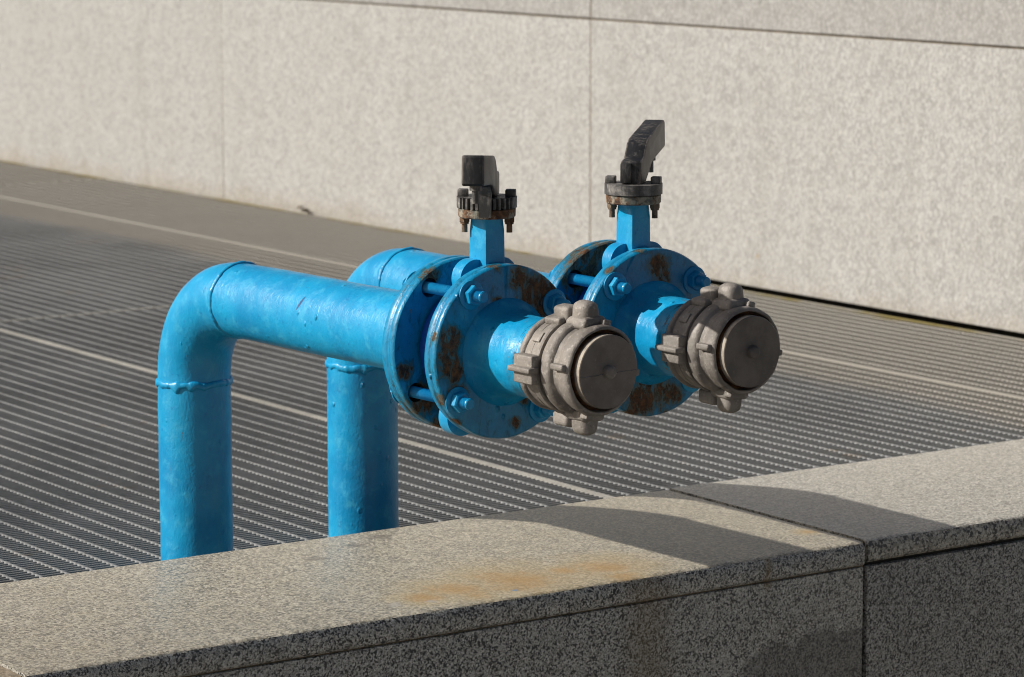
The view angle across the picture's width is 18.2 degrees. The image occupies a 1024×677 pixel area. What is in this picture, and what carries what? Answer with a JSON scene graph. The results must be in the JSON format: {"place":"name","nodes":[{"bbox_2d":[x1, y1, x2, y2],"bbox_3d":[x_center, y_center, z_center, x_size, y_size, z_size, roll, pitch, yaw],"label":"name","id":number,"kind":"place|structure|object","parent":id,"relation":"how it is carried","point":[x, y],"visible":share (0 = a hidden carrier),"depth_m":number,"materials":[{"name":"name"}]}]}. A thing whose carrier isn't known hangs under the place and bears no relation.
{"place":"outdoors","nodes":[
{"label":"outdoors","id":0,"kind":"place"},
{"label":"pit floor","id":1,"kind":"structure","parent":0,"visible":0},
{"bbox_2d":[0,197,356,320],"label":"steel grating panel","id":2,"kind":"object","parent":1,"relation":"on","point":[54,261],"visible":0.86,"depth_m":6.97,"materials":[{"name":"grey metal"}]},
{"bbox_2d":[0,178,562,271],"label":"steel grating panel","id":3,"kind":"object","parent":1,"relation":"on","point":[351,243],"visible":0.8,"depth_m":7.72,"materials":[{"name":"grey metal"}]},
{"bbox_2d":[298,206,310,212],"bbox_3d":[-0.510,-0.319,7.897,0.023,0.014,0.080,-3,9,-21],"label":"leaf clump","id":4,"kind":"object","parent":3,"relation":"on","point":[304,209],"visible":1,"depth_m":7.89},
{"bbox_2d":[0,330,609,582],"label":"steel grating panel","id":5,"kind":"object","parent":1,"relation":"on","point":[79,464],"visible":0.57,"depth_m":4.56,"materials":[{"name":"grey metal"}]},
{"bbox_2d":[155,155,638,560],"bbox_3d":[-0.161,0.124,3.611,0.199,0.720,0.849,-7,11,-37],"label":"fire water inlet","id":6,"kind":"object","parent":1,"relation":"on","point":[486,338],"visible":0.96,"depth_m":3.42,"materials":[{"name":"blue paint"}]},
{"bbox_2d":[0,0,1023,338],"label":"granite wall","id":7,"kind":"structure","parent":1,"relation":"on","point":[860,154],"depth_m":6.89,"materials":[{"name":"beige stone"}]},
{"bbox_2d":[0,306,1023,497],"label":"steel grating panel","id":8,"kind":"object","parent":1,"relation":"on","point":[796,412],"visible":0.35,"depth_m":4.98,"materials":[{"name":"grey metal"}]},
{"bbox_2d":[325,120,782,536],"bbox_3d":[0.027,0.102,3.751,0.203,0.723,0.827,-6,10,-35],"label":"fire water inlet","id":9,"kind":"object","parent":1,"relation":"on","point":[682,324],"visible":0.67,"depth_m":3.53,"materials":[{"name":"blue paint"}]},
{"bbox_2d":[546,272,1023,397],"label":"steel grating panel","id":10,"kind":"object","parent":1,"relation":"on","point":[962,357],"visible":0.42,"depth_m":5.77,"materials":[{"name":"grey metal"}]},
{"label":"path","id":11,"kind":"structure","parent":1,"relation":"on","visible":0},
{"bbox_2d":[0,160,104,184],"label":"steel grating panel","id":12,"kind":"object","parent":11,"relation":"on","point":[14,173],"visible":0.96,"depth_m":8.88,"materials":[{"name":"grey metal"}]},
{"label":"pavement","id":13,"kind":"structure","parent":0,"visible":0},
{"bbox_2d":[0,439,1023,676],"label":"wall","id":14,"kind":"structure","parent":13,"relation":"on","point":[912,565],"depth_m":3.68,"materials":[{"name":"stone"}]}
]}

